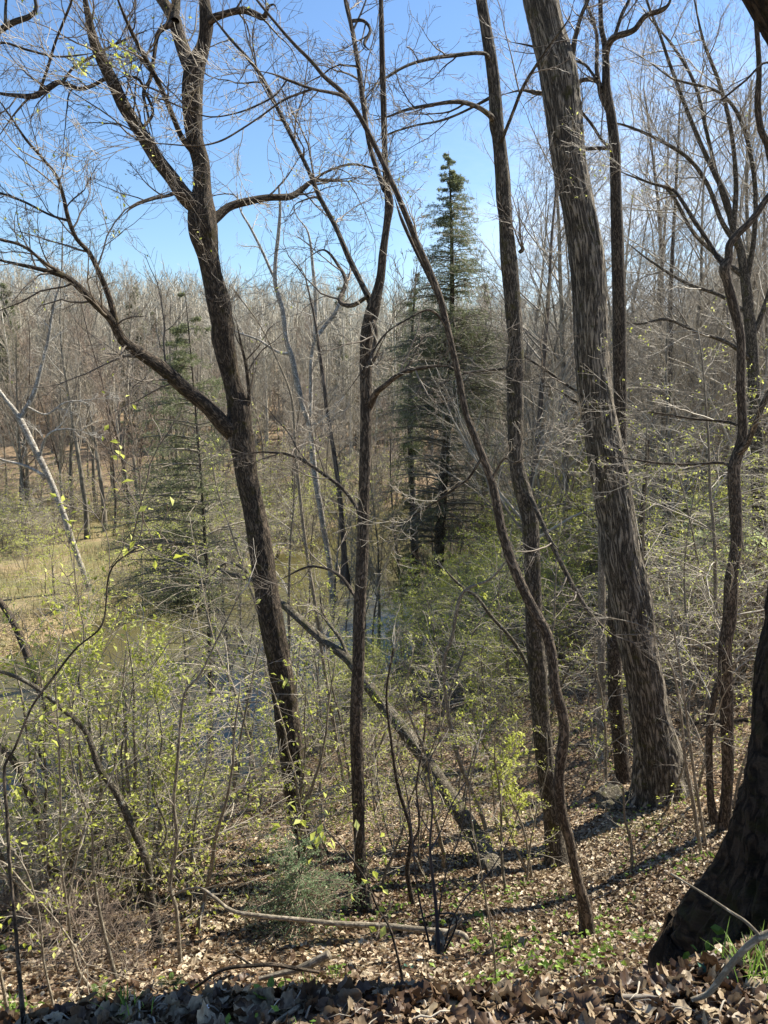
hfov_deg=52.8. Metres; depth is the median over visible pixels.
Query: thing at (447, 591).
leafy sapling
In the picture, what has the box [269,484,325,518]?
bank shrub
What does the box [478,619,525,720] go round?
thin sapling
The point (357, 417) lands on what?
bare tree
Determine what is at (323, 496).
leafy sapling
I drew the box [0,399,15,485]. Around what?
bare tree
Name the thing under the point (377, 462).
bank shrub
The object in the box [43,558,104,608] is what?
bank shrub
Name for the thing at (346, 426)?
bare tree
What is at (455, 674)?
layered sapling
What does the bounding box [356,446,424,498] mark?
bank shrub
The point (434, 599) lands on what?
leafy sapling
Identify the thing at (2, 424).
bare tree
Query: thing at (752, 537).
pale leaved sapling
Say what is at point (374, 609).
bare tree
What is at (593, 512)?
leafy sapling
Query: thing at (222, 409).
bare tree
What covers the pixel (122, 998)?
grass tuft
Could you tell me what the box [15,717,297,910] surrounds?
leafy sapling
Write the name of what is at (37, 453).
white tree
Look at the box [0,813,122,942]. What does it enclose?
thin sapling
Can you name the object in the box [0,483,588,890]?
river water
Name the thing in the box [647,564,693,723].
thin sapling
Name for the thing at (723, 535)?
pale leaved sapling
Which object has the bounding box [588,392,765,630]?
layered sapling
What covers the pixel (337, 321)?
pine
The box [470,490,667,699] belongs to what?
layered sapling
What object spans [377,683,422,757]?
thin sapling
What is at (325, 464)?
bare tree
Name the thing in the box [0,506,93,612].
leafy sapling
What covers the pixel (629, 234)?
bare tree
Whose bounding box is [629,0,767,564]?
bare tree
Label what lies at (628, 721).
thin sapling
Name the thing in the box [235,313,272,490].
bare tree
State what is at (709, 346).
bare tree
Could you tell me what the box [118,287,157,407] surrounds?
pine
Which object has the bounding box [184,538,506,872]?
mossy leaning tree
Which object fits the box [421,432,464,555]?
bare tree
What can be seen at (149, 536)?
leafy sapling
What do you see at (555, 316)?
bare tree
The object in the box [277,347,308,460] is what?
bare tree
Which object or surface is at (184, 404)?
bare tree
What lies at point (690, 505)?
leafy sapling
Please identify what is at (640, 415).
bare tree
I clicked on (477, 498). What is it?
leafy sapling
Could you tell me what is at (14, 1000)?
grass tuft
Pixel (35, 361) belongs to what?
bare tree
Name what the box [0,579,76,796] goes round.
river tree
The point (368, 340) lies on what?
slender tree
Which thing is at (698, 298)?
bare tree
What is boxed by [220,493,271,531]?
bank shrub
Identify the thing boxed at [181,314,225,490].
bare tree
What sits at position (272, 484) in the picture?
bank shrub
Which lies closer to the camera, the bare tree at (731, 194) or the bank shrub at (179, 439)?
the bare tree at (731, 194)
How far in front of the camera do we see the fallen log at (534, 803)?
12.97 m
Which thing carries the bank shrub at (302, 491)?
on the ground at (96, 542)
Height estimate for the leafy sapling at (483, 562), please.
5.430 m
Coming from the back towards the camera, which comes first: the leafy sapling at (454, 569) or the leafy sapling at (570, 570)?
the leafy sapling at (454, 569)
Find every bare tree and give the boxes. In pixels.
[0,264,49,511]
[0,306,42,524]
[0,322,14,436]
[0,371,19,497]
[0,372,35,505]
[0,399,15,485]
[5,297,59,519]
[11,338,77,484]
[20,227,115,538]
[21,327,52,469]
[25,294,69,452]
[31,300,56,418]
[33,330,84,527]
[37,377,69,480]
[38,309,80,434]
[39,263,118,515]
[39,285,83,464]
[40,265,110,531]
[42,256,113,518]
[47,270,100,466]
[55,276,152,527]
[55,296,85,378]
[71,281,102,448]
[73,333,142,535]
[80,379,94,478]
[82,268,145,492]
[93,273,172,519]
[95,295,132,449]
[109,264,159,491]
[112,255,145,413]
[131,321,169,500]
[133,314,168,470]
[135,368,174,482]
[136,327,172,460]
[138,560,229,794]
[142,280,205,490]
[144,269,198,475]
[145,288,172,417]
[148,329,180,469]
[152,291,182,431]
[162,299,205,357]
[177,346,201,430]
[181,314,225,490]
[184,338,214,449]
[186,540,239,747]
[190,337,209,446]
[199,506,245,724]
[203,339,245,493]
[205,348,238,487]
[209,361,261,457]
[210,505,267,769]
[222,375,244,479]
[231,300,269,425]
[234,315,244,379]
[235,291,273,445]
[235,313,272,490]
[237,607,283,747]
[262,310,300,441]
[268,362,279,443]
[269,370,323,526]
[272,318,314,449]
[272,362,290,444]
[276,377,297,466]
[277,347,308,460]
[277,494,336,726]
[283,391,314,522]
[284,333,319,467]
[284,395,307,462]
[285,380,307,449]
[293,276,336,439]
[296,295,331,414]
[299,380,332,468]
[299,407,316,484]
[303,323,337,446]
[303,403,323,473]
[306,388,338,501]
[306,391,322,485]
[309,452,372,673]
[313,376,348,510]
[322,392,349,506]
[326,333,352,462]
[326,382,357,474]
[327,359,352,473]
[328,384,354,474]
[330,427,394,673]
[333,475,385,604]
[335,517,371,645]
[347,366,373,444]
[352,352,376,450]
[352,446,406,645]
[353,411,380,512]
[354,363,379,456]
[354,367,391,517]
[368,501,396,640]
[371,390,392,482]
[372,396,423,633]
[375,317,404,446]
[385,364,407,500]
[397,436,458,641]
[399,70,711,659]
[420,403,489,604]
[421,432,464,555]
[429,15,727,613]
[429,126,644,537]
[433,453,464,548]
[438,255,581,513]
[444,505,467,573]
[446,432,488,567]
[446,449,461,569]
[451,308,587,545]
[459,437,500,553]
[460,308,589,562]
[465,149,647,521]
[477,210,660,514]
[480,354,562,547]
[483,197,667,548]
[490,343,559,523]
[495,96,717,455]
[504,186,734,535]
[528,341,559,523]
[539,81,767,556]
[542,226,679,452]
[545,87,767,547]
[551,323,590,515]
[559,61,738,497]
[570,155,703,475]
[576,212,767,653]
[579,2,762,562]
[608,182,766,552]
[626,284,689,507]
[627,92,767,505]
[627,339,677,484]
[627,417,680,569]
[628,187,767,582]
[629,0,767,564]
[641,63,767,504]
[647,177,767,478]
[663,205,767,482]
[672,288,726,517]
[676,224,763,460]
[682,82,767,416]
[684,168,767,432]
[742,210,767,428]
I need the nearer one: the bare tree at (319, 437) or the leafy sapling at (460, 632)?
the leafy sapling at (460, 632)
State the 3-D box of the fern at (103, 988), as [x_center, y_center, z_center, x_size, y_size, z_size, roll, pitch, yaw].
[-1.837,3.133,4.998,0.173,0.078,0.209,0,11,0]
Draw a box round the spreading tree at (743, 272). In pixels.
[508,0,767,623]
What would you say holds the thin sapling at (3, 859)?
on the ground at (96, 542)
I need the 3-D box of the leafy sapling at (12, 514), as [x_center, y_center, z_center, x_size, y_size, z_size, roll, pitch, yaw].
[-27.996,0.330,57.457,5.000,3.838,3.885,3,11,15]
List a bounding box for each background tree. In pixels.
[279,245,357,584]
[421,0,670,784]
[625,37,723,549]
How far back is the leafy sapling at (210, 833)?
8.44 m
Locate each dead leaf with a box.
[178,994,205,1014]
[335,988,367,1010]
[541,973,550,984]
[562,989,610,1023]
[616,958,635,971]
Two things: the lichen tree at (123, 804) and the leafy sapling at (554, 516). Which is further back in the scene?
the leafy sapling at (554, 516)
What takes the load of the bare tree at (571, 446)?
on the ground at (96, 542)
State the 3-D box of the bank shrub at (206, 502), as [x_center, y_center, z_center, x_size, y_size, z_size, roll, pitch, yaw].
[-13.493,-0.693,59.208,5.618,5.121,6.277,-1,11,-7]
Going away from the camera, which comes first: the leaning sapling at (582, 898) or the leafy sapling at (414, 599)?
the leaning sapling at (582, 898)
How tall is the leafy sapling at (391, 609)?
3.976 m
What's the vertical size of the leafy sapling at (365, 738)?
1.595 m
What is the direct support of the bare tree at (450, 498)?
on the ground at (96, 542)
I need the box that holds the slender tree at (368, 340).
[142,0,576,913]
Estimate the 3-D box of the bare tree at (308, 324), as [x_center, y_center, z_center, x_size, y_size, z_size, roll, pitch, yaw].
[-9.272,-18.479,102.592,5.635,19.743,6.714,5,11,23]
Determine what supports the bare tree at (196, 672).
on the ground at (96, 542)
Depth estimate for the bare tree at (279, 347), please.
87.87 m
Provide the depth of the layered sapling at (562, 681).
16.91 m
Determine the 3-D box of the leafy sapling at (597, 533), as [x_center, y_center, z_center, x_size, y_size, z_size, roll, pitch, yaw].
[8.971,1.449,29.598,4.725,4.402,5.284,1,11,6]
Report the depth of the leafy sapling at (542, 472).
29.26 m
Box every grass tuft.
[1,991,27,1009]
[93,980,155,1019]
[296,972,320,982]
[326,964,344,978]
[501,928,522,948]
[601,937,613,953]
[704,918,767,1000]
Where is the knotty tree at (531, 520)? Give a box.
[265,0,711,868]
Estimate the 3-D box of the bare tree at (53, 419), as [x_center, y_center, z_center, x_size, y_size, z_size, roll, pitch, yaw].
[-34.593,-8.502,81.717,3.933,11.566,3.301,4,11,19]
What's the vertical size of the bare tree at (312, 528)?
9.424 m
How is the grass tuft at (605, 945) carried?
on the ground at (96, 542)
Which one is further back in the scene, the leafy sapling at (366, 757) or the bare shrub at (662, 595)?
the bare shrub at (662, 595)
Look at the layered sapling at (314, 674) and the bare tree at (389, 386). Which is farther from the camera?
the bare tree at (389, 386)
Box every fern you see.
[91,982,110,996]
[154,972,186,990]
[630,928,652,942]
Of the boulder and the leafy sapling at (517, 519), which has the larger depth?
the leafy sapling at (517, 519)
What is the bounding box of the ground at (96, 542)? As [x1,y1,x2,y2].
[0,346,767,1023]
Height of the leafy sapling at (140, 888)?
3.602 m
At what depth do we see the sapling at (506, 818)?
9.37 m
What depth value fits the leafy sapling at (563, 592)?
26.65 m
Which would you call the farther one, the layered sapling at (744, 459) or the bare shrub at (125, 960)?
the layered sapling at (744, 459)
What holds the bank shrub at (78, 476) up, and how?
on the ground at (96, 542)
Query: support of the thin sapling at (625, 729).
on the ground at (96, 542)
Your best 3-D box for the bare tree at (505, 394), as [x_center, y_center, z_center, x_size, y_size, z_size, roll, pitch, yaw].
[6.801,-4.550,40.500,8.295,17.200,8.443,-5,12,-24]
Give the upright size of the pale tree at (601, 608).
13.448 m
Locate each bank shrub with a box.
[0,460,35,489]
[0,465,19,493]
[0,468,23,498]
[0,481,51,529]
[0,483,66,553]
[0,488,13,524]
[0,496,21,535]
[0,506,51,548]
[2,472,47,501]
[5,458,59,505]
[19,478,94,537]
[22,507,77,553]
[24,470,106,534]
[32,444,96,502]
[35,458,78,498]
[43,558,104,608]
[55,457,103,494]
[67,466,131,521]
[99,561,152,598]
[103,474,195,535]
[104,455,138,481]
[104,471,150,518]
[107,453,154,493]
[129,472,173,506]
[134,467,232,527]
[138,465,208,524]
[140,544,198,582]
[142,454,192,498]
[143,438,183,472]
[144,421,217,456]
[160,452,230,496]
[168,448,234,495]
[173,470,234,531]
[181,496,237,546]
[184,441,233,479]
[188,432,230,477]
[188,535,247,584]
[189,426,227,467]
[196,463,265,510]
[196,478,243,528]
[205,497,233,530]
[207,517,244,557]
[212,483,296,545]
[216,448,233,480]
[218,514,275,564]
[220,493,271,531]
[223,487,284,531]
[227,461,289,495]
[232,455,290,513]
[234,462,290,508]
[254,430,288,471]
[257,440,290,486]
[258,431,307,464]
[260,471,300,514]
[265,489,313,541]
[265,500,315,558]
[268,460,308,489]
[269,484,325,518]
[270,475,329,513]
[273,444,308,473]
[275,494,326,540]
[277,504,328,541]
[278,506,324,547]
[279,475,335,522]
[282,465,342,510]
[289,468,335,506]
[293,459,351,508]
[304,451,357,487]
[319,473,356,514]
[323,462,357,495]
[327,487,358,514]
[333,447,358,483]
[347,440,402,490]
[347,479,390,514]
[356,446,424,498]
[356,451,389,475]
[358,456,402,494]
[370,457,405,501]
[372,442,394,470]
[374,436,407,471]
[382,429,432,470]
[392,451,430,478]
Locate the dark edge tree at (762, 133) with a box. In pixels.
[630,23,767,203]
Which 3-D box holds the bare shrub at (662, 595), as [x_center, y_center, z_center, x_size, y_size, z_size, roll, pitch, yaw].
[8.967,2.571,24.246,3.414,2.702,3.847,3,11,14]
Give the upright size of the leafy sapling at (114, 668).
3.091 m
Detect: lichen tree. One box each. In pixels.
[0,574,191,948]
[0,615,78,922]
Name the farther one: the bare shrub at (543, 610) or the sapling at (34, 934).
the bare shrub at (543, 610)
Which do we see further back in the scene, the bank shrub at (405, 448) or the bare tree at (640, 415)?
the bank shrub at (405, 448)
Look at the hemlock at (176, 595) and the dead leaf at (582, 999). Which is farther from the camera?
the hemlock at (176, 595)
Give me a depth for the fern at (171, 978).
5.43 m
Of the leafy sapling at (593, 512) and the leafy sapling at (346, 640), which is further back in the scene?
the leafy sapling at (593, 512)
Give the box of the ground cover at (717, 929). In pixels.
[0,694,745,1023]
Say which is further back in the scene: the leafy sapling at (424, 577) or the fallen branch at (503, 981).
the leafy sapling at (424, 577)
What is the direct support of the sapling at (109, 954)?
on the ground at (96, 542)
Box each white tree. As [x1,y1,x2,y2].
[0,162,138,590]
[200,140,377,606]
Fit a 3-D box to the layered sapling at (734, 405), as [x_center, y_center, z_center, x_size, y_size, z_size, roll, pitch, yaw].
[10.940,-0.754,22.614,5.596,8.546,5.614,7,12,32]
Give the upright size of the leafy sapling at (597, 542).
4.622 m
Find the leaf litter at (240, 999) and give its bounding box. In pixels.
[0,595,767,1023]
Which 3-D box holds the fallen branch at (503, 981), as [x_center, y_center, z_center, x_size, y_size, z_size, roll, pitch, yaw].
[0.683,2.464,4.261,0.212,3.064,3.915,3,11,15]
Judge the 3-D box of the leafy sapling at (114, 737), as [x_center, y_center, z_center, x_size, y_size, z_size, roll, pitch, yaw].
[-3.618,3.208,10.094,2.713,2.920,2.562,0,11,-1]
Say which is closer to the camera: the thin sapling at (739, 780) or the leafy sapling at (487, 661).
the thin sapling at (739, 780)
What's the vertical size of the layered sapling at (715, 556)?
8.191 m
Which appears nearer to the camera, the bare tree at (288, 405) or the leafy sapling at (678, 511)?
the leafy sapling at (678, 511)
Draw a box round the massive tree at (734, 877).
[647,0,767,968]
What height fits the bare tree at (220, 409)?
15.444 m
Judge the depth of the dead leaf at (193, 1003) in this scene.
2.04 m
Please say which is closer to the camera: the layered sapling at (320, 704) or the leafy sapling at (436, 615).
the layered sapling at (320, 704)
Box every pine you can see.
[0,279,42,420]
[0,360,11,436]
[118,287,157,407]
[147,311,162,417]
[324,340,356,427]
[327,282,351,363]
[378,308,407,407]
[404,301,418,349]
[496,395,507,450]
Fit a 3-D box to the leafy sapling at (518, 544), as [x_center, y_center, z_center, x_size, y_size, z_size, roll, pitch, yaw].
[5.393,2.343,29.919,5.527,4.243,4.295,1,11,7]
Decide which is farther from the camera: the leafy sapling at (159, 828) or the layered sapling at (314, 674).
the layered sapling at (314, 674)
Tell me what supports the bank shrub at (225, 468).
on the ground at (96, 542)
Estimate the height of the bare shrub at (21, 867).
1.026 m
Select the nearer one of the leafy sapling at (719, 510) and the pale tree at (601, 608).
the pale tree at (601, 608)
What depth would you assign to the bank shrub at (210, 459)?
80.14 m
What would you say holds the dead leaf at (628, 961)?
on the ground at (96, 542)
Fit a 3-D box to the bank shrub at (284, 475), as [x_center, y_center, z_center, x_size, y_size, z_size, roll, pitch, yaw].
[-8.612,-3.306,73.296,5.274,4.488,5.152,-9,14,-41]
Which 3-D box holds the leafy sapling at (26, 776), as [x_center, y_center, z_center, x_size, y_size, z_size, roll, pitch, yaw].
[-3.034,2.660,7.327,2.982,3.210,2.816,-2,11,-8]
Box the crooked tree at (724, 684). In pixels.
[491,106,767,832]
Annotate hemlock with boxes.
[91,284,299,808]
[379,266,446,634]
[444,281,510,566]
[652,469,706,538]
[702,488,767,561]
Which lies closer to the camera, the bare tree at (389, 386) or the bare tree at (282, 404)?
the bare tree at (282, 404)
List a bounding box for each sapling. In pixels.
[0,0,594,937]
[0,373,199,1023]
[0,488,19,522]
[0,493,43,548]
[0,497,31,538]
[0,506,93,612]
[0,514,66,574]
[0,566,253,935]
[0,591,312,901]
[0,604,105,828]
[0,624,317,909]
[0,626,252,936]
[0,628,223,914]
[0,631,262,874]
[0,642,219,943]
[0,648,219,872]
[0,660,201,884]
[0,696,233,896]
[0,734,151,905]
[0,742,24,910]
[0,782,63,1007]
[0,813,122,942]
[0,834,174,1011]
[1,735,248,921]
[2,513,35,540]
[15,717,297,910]
[17,589,183,988]
[20,671,212,898]
[38,643,320,909]
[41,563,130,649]
[48,644,134,980]
[72,716,239,901]
[87,515,216,609]
[99,509,331,793]
[104,712,251,849]
[113,398,423,729]
[120,513,215,580]
[124,539,202,587]
[126,496,222,565]
[131,516,182,565]
[132,539,260,965]
[134,657,227,837]
[135,767,197,891]
[136,713,216,878]
[136,721,222,861]
[150,478,212,537]
[153,724,238,926]
[158,590,326,858]
[173,660,300,937]
[181,641,280,786]
[189,495,228,533]
[194,784,220,820]
[199,437,300,703]
[218,569,383,756]
[221,253,348,808]
[221,554,400,760]
[221,818,274,878]
[222,669,344,899]
[224,704,306,779]
[225,662,270,809]
[231,769,406,889]
[233,709,307,798]
[243,631,316,810]
[246,598,346,780]
[249,608,415,747]
[255,556,402,748]
[259,638,349,797]
[260,675,325,812]
[262,658,381,873]
[264,487,287,509]
[265,786,403,979]
[267,483,313,532]
[268,635,387,891]
[274,756,321,850]
[284,458,357,535]
[287,622,376,797]
[292,659,363,747]
[295,655,325,755]
[298,676,347,791]
[299,675,342,741]
[300,618,407,735]
[303,700,416,809]
[307,641,422,737]
[311,648,402,722]
[313,646,419,724]
[316,456,389,530]
[328,714,435,850]
[333,713,401,806]
[340,632,436,818]
[341,617,399,678]
[341,620,422,714]
[345,767,481,883]
[346,711,397,787]
[349,656,509,869]
[351,610,424,673]
[363,655,431,793]
[365,566,480,676]
[365,613,429,681]
[365,618,426,756]
[365,650,404,726]
[369,596,456,702]
[369,604,448,905]
[372,678,410,752]
[373,562,453,654]
[375,584,455,664]
[375,720,465,888]
[376,744,461,838]
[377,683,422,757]
[378,551,488,662]
[381,559,493,710]
[382,539,497,665]
[384,581,468,663]
[384,716,437,757]
[385,676,429,792]
[386,562,488,653]
[386,600,423,655]
[390,571,474,663]
[392,561,467,635]
[392,716,449,809]
[394,507,557,847]
[394,576,488,664]
[398,557,446,632]
[399,520,566,737]
[402,569,569,679]
[404,491,552,590]
[404,561,488,653]
[407,546,484,634]
[411,543,503,627]
[413,535,596,722]
[414,565,470,633]
[417,645,482,776]
[419,576,518,675]
[420,498,553,580]
[420,540,505,641]
[421,623,514,692]
[422,541,499,647]
[422,544,528,687]
[423,467,592,595]
[429,593,527,678]
[432,616,514,751]
[434,489,581,569]
[435,521,560,637]
[437,673,557,780]
[441,614,548,700]
[443,545,515,625]
[443,685,553,768]
[444,530,595,641]
[448,540,512,632]
[449,621,528,693]
[449,697,482,771]
[450,558,587,671]
[450,627,526,713]
[453,542,596,674]
[453,672,540,871]
[453,720,503,977]
[454,498,587,633]
[454,542,572,694]
[454,662,498,795]
[455,713,538,891]
[456,525,587,610]
[456,627,520,699]
[457,654,517,828]
[458,522,574,650]
[458,692,530,770]
[460,436,675,581]
[460,623,528,718]
[463,505,597,618]
[463,516,514,573]
[465,558,574,655]
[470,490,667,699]
[470,519,607,628]
[472,565,555,641]
[473,551,596,666]
[475,722,519,829]
[475,737,538,865]
[477,546,606,678]
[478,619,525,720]
[482,601,523,665]
[482,714,537,876]
[483,722,534,784]
[485,557,593,654]
[486,543,580,605]
[491,526,587,614]
[496,500,606,618]
[501,542,597,645]
[502,549,679,730]
[511,552,594,627]
[513,461,592,543]
[521,726,570,881]
[524,415,594,558]
[525,635,581,773]
[529,434,661,601]
[541,462,701,607]
[543,463,678,583]
[544,422,707,530]
[545,416,725,626]
[545,514,597,619]
[549,395,758,695]
[549,480,654,601]
[554,513,653,584]
[554,626,579,711]
[556,715,632,792]
[558,421,752,636]
[558,455,766,707]
[559,478,767,691]
[559,584,718,854]
[561,500,683,581]
[564,501,687,601]
[564,636,608,773]
[566,627,624,781]
[570,606,626,737]
[573,472,767,747]
[576,429,762,701]
[578,768,634,870]
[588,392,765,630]
[590,417,767,664]
[594,691,632,750]
[606,529,761,714]
[607,675,631,757]
[611,297,767,730]
[622,545,686,682]
[632,476,728,552]
[638,471,729,594]
[644,517,727,663]
[646,468,767,560]
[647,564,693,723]
[648,531,728,634]
[651,460,767,653]
[652,472,766,547]
[653,472,767,616]
[653,502,767,684]
[654,457,767,587]
[656,340,767,579]
[656,587,708,847]
[656,657,742,810]
[658,459,745,559]
[659,527,767,618]
[660,452,767,587]
[662,507,767,663]
[670,615,751,805]
[675,475,767,557]
[676,399,767,676]
[684,336,767,560]
[698,428,767,625]
[699,406,767,616]
[706,556,767,713]
[732,690,751,809]
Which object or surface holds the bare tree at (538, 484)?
on the ground at (96, 542)
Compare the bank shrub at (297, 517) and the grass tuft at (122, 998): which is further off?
the bank shrub at (297, 517)
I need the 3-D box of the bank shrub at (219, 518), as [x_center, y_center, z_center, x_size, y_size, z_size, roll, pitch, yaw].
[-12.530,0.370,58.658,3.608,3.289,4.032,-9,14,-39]
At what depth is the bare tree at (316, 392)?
66.97 m
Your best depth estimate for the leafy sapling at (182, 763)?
10.65 m
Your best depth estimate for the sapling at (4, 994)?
4.22 m
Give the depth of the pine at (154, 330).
107.10 m
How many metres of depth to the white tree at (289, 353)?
37.29 m
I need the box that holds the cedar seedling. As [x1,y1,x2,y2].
[228,826,371,946]
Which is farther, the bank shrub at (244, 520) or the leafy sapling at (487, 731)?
the bank shrub at (244, 520)
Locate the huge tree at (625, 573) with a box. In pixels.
[449,0,694,809]
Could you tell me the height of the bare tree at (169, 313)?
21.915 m
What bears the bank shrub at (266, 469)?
on the ground at (96, 542)
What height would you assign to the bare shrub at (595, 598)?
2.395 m
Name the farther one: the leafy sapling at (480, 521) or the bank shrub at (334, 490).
the bank shrub at (334, 490)
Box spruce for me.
[356,151,530,656]
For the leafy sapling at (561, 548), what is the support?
on the ground at (96, 542)
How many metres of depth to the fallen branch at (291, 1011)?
2.02 m
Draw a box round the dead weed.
[387,740,528,954]
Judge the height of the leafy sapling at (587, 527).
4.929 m
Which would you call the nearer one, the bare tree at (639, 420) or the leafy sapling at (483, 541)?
the leafy sapling at (483, 541)
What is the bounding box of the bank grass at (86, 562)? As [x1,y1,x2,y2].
[0,470,407,657]
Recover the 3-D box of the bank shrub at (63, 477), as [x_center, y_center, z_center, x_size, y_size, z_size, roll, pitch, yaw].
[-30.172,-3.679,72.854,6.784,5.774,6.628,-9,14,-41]
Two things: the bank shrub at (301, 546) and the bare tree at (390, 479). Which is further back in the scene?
the bank shrub at (301, 546)
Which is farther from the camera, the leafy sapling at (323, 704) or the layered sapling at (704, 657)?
the leafy sapling at (323, 704)
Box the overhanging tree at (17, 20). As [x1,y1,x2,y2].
[0,0,140,75]
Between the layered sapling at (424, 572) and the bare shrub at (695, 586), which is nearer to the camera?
the bare shrub at (695, 586)
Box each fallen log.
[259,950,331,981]
[523,801,540,806]
[675,717,750,725]
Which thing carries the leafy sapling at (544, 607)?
on the ground at (96, 542)
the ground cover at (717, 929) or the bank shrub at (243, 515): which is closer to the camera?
the ground cover at (717, 929)
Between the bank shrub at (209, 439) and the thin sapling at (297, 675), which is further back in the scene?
the bank shrub at (209, 439)
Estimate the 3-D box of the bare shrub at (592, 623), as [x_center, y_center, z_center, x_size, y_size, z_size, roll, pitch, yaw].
[6.314,3.251,21.813,4.165,2.898,3.353,3,11,18]
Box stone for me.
[126,986,136,995]
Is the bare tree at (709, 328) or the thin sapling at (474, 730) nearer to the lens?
the thin sapling at (474, 730)
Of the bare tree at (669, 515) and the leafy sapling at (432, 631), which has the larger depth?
the leafy sapling at (432, 631)
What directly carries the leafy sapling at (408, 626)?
on the ground at (96, 542)
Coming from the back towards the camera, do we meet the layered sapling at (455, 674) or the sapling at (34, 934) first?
the layered sapling at (455, 674)
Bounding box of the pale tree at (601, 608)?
[570,75,612,759]
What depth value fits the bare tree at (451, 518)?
46.90 m
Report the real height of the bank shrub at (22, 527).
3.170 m
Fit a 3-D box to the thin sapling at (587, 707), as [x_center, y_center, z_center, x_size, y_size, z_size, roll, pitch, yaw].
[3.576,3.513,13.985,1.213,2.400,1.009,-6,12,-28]
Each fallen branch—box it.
[139,875,469,967]
[191,951,319,990]
[271,1003,301,1023]
[440,918,463,941]
[479,950,540,995]
[620,993,658,999]
[670,873,767,1001]
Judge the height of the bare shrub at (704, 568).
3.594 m
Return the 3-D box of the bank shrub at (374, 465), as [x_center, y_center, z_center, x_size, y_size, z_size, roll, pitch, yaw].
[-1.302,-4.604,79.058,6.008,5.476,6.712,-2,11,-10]
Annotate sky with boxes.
[0,0,767,353]
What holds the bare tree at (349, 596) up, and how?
on the ground at (96, 542)
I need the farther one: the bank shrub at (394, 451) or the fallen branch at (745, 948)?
the bank shrub at (394, 451)
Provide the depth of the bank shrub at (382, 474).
77.77 m
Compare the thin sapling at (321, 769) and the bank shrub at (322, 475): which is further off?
the bank shrub at (322, 475)
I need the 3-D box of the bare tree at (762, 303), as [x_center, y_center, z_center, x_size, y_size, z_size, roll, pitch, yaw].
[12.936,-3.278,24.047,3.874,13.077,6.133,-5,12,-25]
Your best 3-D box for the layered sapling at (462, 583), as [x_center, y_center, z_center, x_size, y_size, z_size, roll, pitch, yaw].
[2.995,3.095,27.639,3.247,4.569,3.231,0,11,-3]
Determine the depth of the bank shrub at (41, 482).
71.37 m
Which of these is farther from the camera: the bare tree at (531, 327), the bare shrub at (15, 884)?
the bare tree at (531, 327)
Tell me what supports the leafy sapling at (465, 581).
on the ground at (96, 542)
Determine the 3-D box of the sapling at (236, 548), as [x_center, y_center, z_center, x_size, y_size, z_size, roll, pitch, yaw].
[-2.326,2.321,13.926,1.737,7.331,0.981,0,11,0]
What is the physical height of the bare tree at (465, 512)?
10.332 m
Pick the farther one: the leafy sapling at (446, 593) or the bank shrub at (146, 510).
the bank shrub at (146, 510)
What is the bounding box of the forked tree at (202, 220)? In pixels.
[0,0,440,861]
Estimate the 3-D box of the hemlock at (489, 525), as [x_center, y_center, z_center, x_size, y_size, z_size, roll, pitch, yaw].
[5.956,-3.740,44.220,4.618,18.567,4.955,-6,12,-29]
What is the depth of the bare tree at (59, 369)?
78.86 m
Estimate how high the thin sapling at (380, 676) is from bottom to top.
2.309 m
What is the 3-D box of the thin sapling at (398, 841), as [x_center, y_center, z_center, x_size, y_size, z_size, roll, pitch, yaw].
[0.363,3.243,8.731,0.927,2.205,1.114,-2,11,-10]
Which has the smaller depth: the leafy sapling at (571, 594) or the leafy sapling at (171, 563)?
the leafy sapling at (571, 594)
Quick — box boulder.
[595,783,628,810]
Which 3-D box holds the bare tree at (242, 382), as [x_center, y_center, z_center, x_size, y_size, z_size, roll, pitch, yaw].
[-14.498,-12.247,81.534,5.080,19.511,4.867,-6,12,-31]
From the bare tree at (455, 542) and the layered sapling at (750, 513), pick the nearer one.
the layered sapling at (750, 513)
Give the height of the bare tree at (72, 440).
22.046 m
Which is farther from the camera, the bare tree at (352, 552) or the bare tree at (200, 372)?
the bare tree at (200, 372)
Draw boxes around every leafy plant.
[253,976,273,998]
[470,910,483,920]
[697,962,727,978]
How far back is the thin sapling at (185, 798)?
8.61 m
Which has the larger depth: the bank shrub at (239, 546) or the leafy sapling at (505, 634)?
the bank shrub at (239, 546)
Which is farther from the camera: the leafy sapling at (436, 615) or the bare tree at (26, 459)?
the bare tree at (26, 459)
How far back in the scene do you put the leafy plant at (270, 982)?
2.13 m
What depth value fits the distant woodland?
105.95 m
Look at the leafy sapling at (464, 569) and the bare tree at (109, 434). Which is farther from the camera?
the bare tree at (109, 434)
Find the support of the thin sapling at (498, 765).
on the ground at (96, 542)
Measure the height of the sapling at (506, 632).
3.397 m
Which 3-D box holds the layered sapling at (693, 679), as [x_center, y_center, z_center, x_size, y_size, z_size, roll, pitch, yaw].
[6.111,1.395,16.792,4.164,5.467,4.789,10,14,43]
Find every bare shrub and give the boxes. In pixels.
[0,805,83,919]
[0,814,79,909]
[0,832,181,985]
[0,849,38,909]
[0,857,92,933]
[1,830,107,901]
[53,871,192,978]
[65,864,139,942]
[470,574,593,657]
[505,580,597,665]
[539,538,595,595]
[557,577,672,670]
[569,566,658,623]
[573,548,673,607]
[592,576,762,681]
[646,517,767,627]
[647,563,692,634]
[648,540,753,659]
[648,547,749,636]
[658,533,760,668]
[662,556,753,631]
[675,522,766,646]
[677,574,764,675]
[706,568,765,668]
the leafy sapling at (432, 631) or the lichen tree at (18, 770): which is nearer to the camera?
the lichen tree at (18, 770)
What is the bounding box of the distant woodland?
[0,243,767,471]
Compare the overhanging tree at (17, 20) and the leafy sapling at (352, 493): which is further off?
the leafy sapling at (352, 493)
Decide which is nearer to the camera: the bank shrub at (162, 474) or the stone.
the stone

